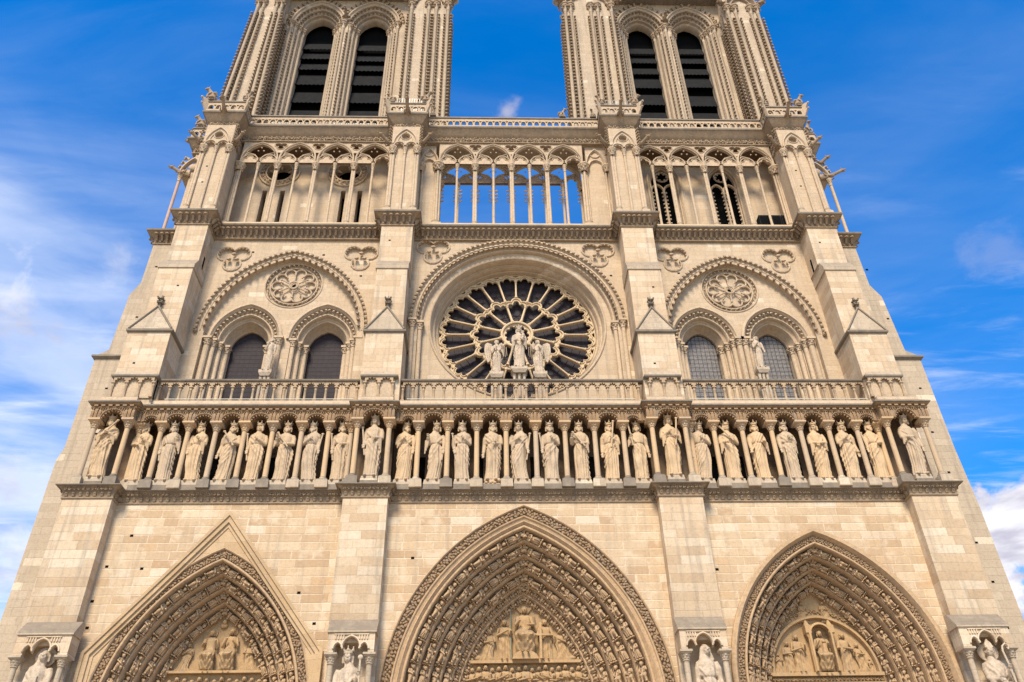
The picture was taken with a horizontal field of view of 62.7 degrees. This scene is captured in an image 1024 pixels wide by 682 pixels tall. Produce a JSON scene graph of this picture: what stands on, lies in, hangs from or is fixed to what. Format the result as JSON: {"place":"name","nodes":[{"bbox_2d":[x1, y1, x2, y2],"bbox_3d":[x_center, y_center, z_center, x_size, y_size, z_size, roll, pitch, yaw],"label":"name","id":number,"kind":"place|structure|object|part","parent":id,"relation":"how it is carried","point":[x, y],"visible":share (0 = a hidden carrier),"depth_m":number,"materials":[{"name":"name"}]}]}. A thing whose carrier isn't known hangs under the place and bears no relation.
{"place":"outdoors","nodes":[
{"label":"outdoors","id":0,"kind":"place"},
{"bbox_2d":[0,0,1023,620],"label":"sky","id":1,"kind":"structure","parent":0,"point":[920,103],"materials":[{"name":"blue"}]},
{"label":"ground","id":2,"kind":"structure","parent":0,"visible":0},
{"bbox_2d":[0,0,1023,681],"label":"cathedral","id":3,"kind":"structure","parent":2,"relation":"on","point":[336,258],"depth_m":41.76,"materials":[{"name":"stone"}]},
{"bbox_2d":[22,647,57,681],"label":"niche statue","id":4,"kind":"object","parent":3,"relation":"on","point":[38,671],"visible":0.97,"depth_m":32.45,"materials":[{"name":"white stone"}]},
{"bbox_2d":[83,413,119,482],"bbox_3d":[-18.909,5.067,38.860,1.018,3.860,0.769,0,-37,-2],"label":"king statue","id":5,"kind":"object","parent":3,"relation":"on","point":[106,438],"visible":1,"depth_m":38.69,"materials":[{"name":"stone"}]},
{"bbox_2d":[124,421,152,488],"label":"king statue","id":6,"kind":"object","parent":3,"relation":"on","point":[138,457],"visible":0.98,"depth_m":38.87,"materials":[{"name":"stone"}]},
{"bbox_2d":[151,420,181,488],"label":"king statue","id":7,"kind":"object","parent":3,"relation":"on","point":[170,444],"visible":0.99,"depth_m":38.95,"materials":[{"name":"stone"}]},
{"bbox_2d":[180,420,208,488],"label":"king statue","id":8,"kind":"object","parent":3,"relation":"on","point":[197,444],"visible":0.98,"depth_m":38.93,"materials":[{"name":"stone"}]},
{"bbox_2d":[195,114,206,126],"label":"chimera statue","id":9,"kind":"object","parent":3,"relation":"on","point":[200,122],"visible":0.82,"depth_m":56.44,"materials":[{"name":"stone"}]},
{"bbox_2d":[205,87,217,100],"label":"chimera statue","id":10,"kind":"object","parent":3,"relation":"on","point":[212,96],"visible":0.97,"depth_m":54.69,"materials":[{"name":"stone"}]},
{"bbox_2d":[209,420,240,488],"bbox_3d":[-13.258,5.335,39.134,1.053,3.689,0.847,0,-37,-2],"label":"king statue","id":11,"kind":"object","parent":3,"relation":"on","point":[229,445],"visible":0.96,"depth_m":38.99,"materials":[{"name":"stone"}]},
{"bbox_2d":[190,302,284,398],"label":"window","id":12,"kind":"structure","parent":3,"relation":"in","point":[235,344],"depth_m":45.96,"materials":[{"name":"stone"}]},
{"bbox_2d":[243,91,253,104],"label":"chimera statue","id":13,"kind":"object","parent":3,"relation":"on","point":[246,97],"visible":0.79,"depth_m":54.81,"materials":[{"name":"stone"}]},
{"bbox_2d":[239,420,268,488],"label":"king statue","id":14,"kind":"object","parent":3,"relation":"on","point":[257,442],"visible":0.99,"depth_m":39.03,"materials":[{"name":"stone"}]},
{"bbox_2d":[255,338,276,398],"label":"nude statue","id":15,"kind":"object","parent":3,"relation":"on","point":[265,372],"visible":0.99,"depth_m":43.32,"materials":[{"name":"white stone"}]},
{"bbox_2d":[269,420,295,488],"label":"king statue","id":16,"kind":"object","parent":3,"relation":"on","point":[285,441],"visible":1,"depth_m":39.05,"materials":[{"name":"stone"}]},
{"bbox_2d":[299,420,323,488],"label":"king statue","id":17,"kind":"object","parent":3,"relation":"on","point":[312,440],"visible":0.99,"depth_m":39.08,"materials":[{"name":"stone"}]},
{"bbox_2d":[276,302,362,399],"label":"window","id":18,"kind":"structure","parent":3,"relation":"in","point":[321,343],"depth_m":46.08,"materials":[{"name":"stone"}]},
{"bbox_2d":[327,421,348,488],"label":"king statue","id":19,"kind":"object","parent":3,"relation":"on","point":[339,452],"visible":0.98,"depth_m":39.17,"materials":[{"name":"stone"}]},
{"bbox_2d":[332,646,362,681],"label":"niche statue","id":20,"kind":"object","parent":3,"relation":"on","point":[349,672],"visible":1,"depth_m":32.65,"materials":[{"name":"white stone"}]},
{"bbox_2d":[360,414,383,481],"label":"king statue","id":21,"kind":"object","parent":3,"relation":"on","point":[373,436],"visible":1,"depth_m":39.05,"materials":[{"name":"stone"}]},
{"bbox_2d":[387,92,396,101],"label":"chimera statue","id":22,"kind":"object","parent":3,"relation":"on","point":[392,99],"visible":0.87,"depth_m":55.07,"materials":[{"name":"stone"}]},
{"bbox_2d":[393,420,415,487],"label":"king statue","id":23,"kind":"object","parent":3,"relation":"on","point":[405,440],"visible":1,"depth_m":39.24,"materials":[{"name":"stone"}]},
{"bbox_2d":[420,90,432,102],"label":"chimera statue","id":24,"kind":"object","parent":3,"relation":"on","point":[424,99],"visible":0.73,"depth_m":55.14,"materials":[{"name":"stone"}]},
{"bbox_2d":[430,107,435,116],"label":"chimera statue","id":25,"kind":"object","parent":3,"relation":"on","point":[432,113],"visible":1,"depth_m":55.91,"materials":[{"name":"stone"}]},
{"bbox_2d":[423,420,444,487],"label":"king statue","id":26,"kind":"object","parent":3,"relation":"on","point":[435,440],"visible":0.99,"depth_m":39.26,"materials":[{"name":"stone"}]},
{"bbox_2d":[451,420,471,487],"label":"king statue","id":27,"kind":"object","parent":3,"relation":"on","point":[462,440],"visible":1,"depth_m":39.30,"materials":[{"name":"stone"}]},
{"bbox_2d":[481,421,502,487],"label":"king statue","id":28,"kind":"object","parent":3,"relation":"on","point":[492,444],"visible":1,"depth_m":39.35,"materials":[{"name":"stone"}]},
{"bbox_2d":[484,340,506,399],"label":"angel statue","id":29,"kind":"object","parent":3,"relation":"on","point":[496,350],"visible":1,"depth_m":43.71,"materials":[{"name":"white stone"}]},
{"bbox_2d":[164,398,867,399],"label":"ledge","id":30,"kind":"object","parent":3,"relation":"attached to","point":[542,398],"visible":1,"depth_m":41.30,"materials":[{"name":"beige stone"}]},
{"bbox_2d":[511,324,527,399],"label":"virgin statue","id":31,"kind":"object","parent":3,"relation":"on","point":[519,369],"visible":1,"depth_m":43.58,"materials":[{"name":"white stone"}]},
{"bbox_2d":[405,239,633,399],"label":"rose window","id":32,"kind":"structure","parent":3,"relation":"in","point":[484,303],"depth_m":48.23,"materials":[{"name":"stone"}]},
{"bbox_2d":[509,420,530,487],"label":"king statue","id":33,"kind":"object","parent":3,"relation":"on","point":[519,441],"visible":1,"depth_m":39.37,"materials":[{"name":"stone"}]},
{"bbox_2d":[528,340,550,399],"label":"angel statue","id":34,"kind":"object","parent":3,"relation":"on","point":[538,351],"visible":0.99,"depth_m":43.80,"materials":[{"name":"white stone"}]},
{"bbox_2d":[538,420,561,487],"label":"king statue","id":35,"kind":"object","parent":3,"relation":"on","point":[550,440],"visible":1,"depth_m":39.41,"materials":[{"name":"stone"}]},
{"bbox_2d":[558,108,566,117],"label":"chimera statue","id":36,"kind":"object","parent":3,"relation":"on","point":[561,114],"visible":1,"depth_m":56.16,"materials":[{"name":"stone"}]},
{"bbox_2d":[570,420,592,487],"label":"king statue","id":37,"kind":"object","parent":3,"relation":"on","point":[579,440],"visible":1,"depth_m":39.46,"materials":[{"name":"stone"}]},
{"bbox_2d":[590,108,595,117],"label":"chimera statue","id":38,"kind":"object","parent":3,"relation":"on","point":[592,115],"visible":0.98,"depth_m":56.08,"materials":[{"name":"stone"}]},
{"bbox_2d":[595,95,604,103],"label":"chimera statue","id":39,"kind":"object","parent":3,"relation":"on","point":[601,101],"visible":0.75,"depth_m":55.50,"materials":[{"name":"stone"}]},
{"bbox_2d":[600,420,622,487],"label":"king statue","id":40,"kind":"object","parent":3,"relation":"on","point":[610,443],"visible":1,"depth_m":39.55,"materials":[{"name":"stone"}]},
{"bbox_2d":[630,94,639,104],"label":"chimera statue","id":41,"kind":"object","parent":3,"relation":"on","point":[633,101],"visible":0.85,"depth_m":55.53,"materials":[{"name":"stone"}]},
{"bbox_2d":[627,420,651,486],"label":"king statue","id":42,"kind":"object","parent":3,"relation":"on","point":[637,440],"visible":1,"depth_m":39.60,"materials":[{"name":"stone"}]},
{"bbox_2d":[659,412,685,480],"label":"king statue","id":43,"kind":"object","parent":3,"relation":"on","point":[669,435],"visible":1,"depth_m":39.49,"materials":[{"name":"stone"}]},
{"bbox_2d":[692,420,716,486],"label":"king statue","id":44,"kind":"object","parent":3,"relation":"on","point":[702,441],"visible":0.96,"depth_m":39.65,"materials":[{"name":"stone"}]},
{"bbox_2d":[695,644,723,681],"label":"niche statue","id":45,"kind":"object","parent":3,"relation":"on","point":[708,668],"visible":1,"depth_m":33.05,"materials":[{"name":"white stone"}]},
{"bbox_2d":[672,306,753,399],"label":"window","id":46,"kind":"structure","parent":3,"relation":"in","point":[710,347],"depth_m":46.66,"materials":[{"name":"stone"}]},
{"bbox_2d":[718,420,747,486],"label":"king statue","id":47,"kind":"object","parent":3,"relation":"on","point":[727,441],"visible":0.98,"depth_m":39.67,"materials":[{"name":"stone"}]},
{"bbox_2d":[746,420,777,486],"bbox_3d":[11.735,5.366,39.865,0.967,3.690,0.857,0,-37,-2],"label":"king statue","id":48,"kind":"object","parent":3,"relation":"on","point":[757,442],"visible":0.98,"depth_m":39.74,"materials":[{"name":"stone"}]},
{"bbox_2d":[752,336,773,399],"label":"nude statue","id":49,"kind":"object","parent":3,"relation":"on","point":[761,371],"visible":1,"depth_m":43.96,"materials":[{"name":"white stone"}]},
{"bbox_2d":[758,95,768,109],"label":"chimera statue","id":50,"kind":"object","parent":3,"relation":"on","point":[766,102],"visible":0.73,"depth_m":55.82,"materials":[{"name":"stone"}]},
{"bbox_2d":[756,215,787,224],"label":"equipment cabinet","id":51,"kind":"object","parent":3,"relation":"on","point":[765,220],"visible":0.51,"depth_m":51.75,"materials":[{"name":"metal"}]},
{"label":"door","id":52,"kind":"part","parent":51,"relation":"part of","materials":[{"name":"black metal"}]},
{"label":"door","id":53,"kind":"part","parent":51,"relation":"part of","materials":[{"name":"black metal"}]},
{"bbox_2d":[741,306,829,399],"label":"window","id":54,"kind":"structure","parent":3,"relation":"in","point":[790,352],"depth_m":46.74,"materials":[{"name":"stone"}]},
{"bbox_2d":[776,419,808,486],"bbox_3d":[13.183,5.402,39.952,0.942,3.690,0.744,0,-37,-2],"label":"king statue","id":55,"kind":"object","parent":3,"relation":"on","point":[786,442],"visible":0.98,"depth_m":39.76,"materials":[{"name":"stone"}]},
{"bbox_2d":[793,94,803,105],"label":"chimera statue","id":56,"kind":"object","parent":3,"relation":"on","point":[798,101],"visible":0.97,"depth_m":55.85,"materials":[{"name":"stone"}]},
{"bbox_2d":[803,120,812,132],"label":"chimera statue","id":57,"kind":"object","parent":3,"relation":"on","point":[807,128],"visible":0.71,"depth_m":57.67,"materials":[{"name":"stone"}]},
{"bbox_2d":[807,419,838,486],"bbox_3d":[14.671,5.391,39.979,0.933,3.690,0.788,0,-37,-2],"label":"king statue","id":58,"kind":"object","parent":3,"relation":"on","point":[817,442],"visible":0.96,"depth_m":39.79,"materials":[{"name":"stone"}]},
{"bbox_2d":[835,419,868,486],"bbox_3d":[16.076,5.406,40.037,0.986,3.690,0.744,0,-37,-2],"label":"king statue","id":59,"kind":"object","parent":3,"relation":"on","point":[849,449],"visible":0.98,"depth_m":39.87,"materials":[{"name":"stone"}]},
{"bbox_2d":[860,419,893,486],"bbox_3d":[17.302,5.396,40.059,1.059,3.690,0.781,0,-37,-2],"label":"king statue","id":60,"kind":"object","parent":3,"relation":"on","point":[872,442],"visible":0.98,"depth_m":39.90,"materials":[{"name":"stone"}]},
{"bbox_2d":[897,412,933,479],"bbox_3d":[19.097,5.106,39.960,1.021,3.860,0.814,0,-37,-2],"label":"king statue","id":61,"kind":"object","parent":3,"relation":"on","point":[912,442],"visible":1,"depth_m":39.80,"materials":[{"name":"stone"}]},
{"bbox_2d":[977,639,1016,681],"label":"niche statue","id":62,"kind":"object","parent":3,"relation":"on","point":[994,669],"visible":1,"depth_m":33.35,"materials":[{"name":"white stone"}]}
]}

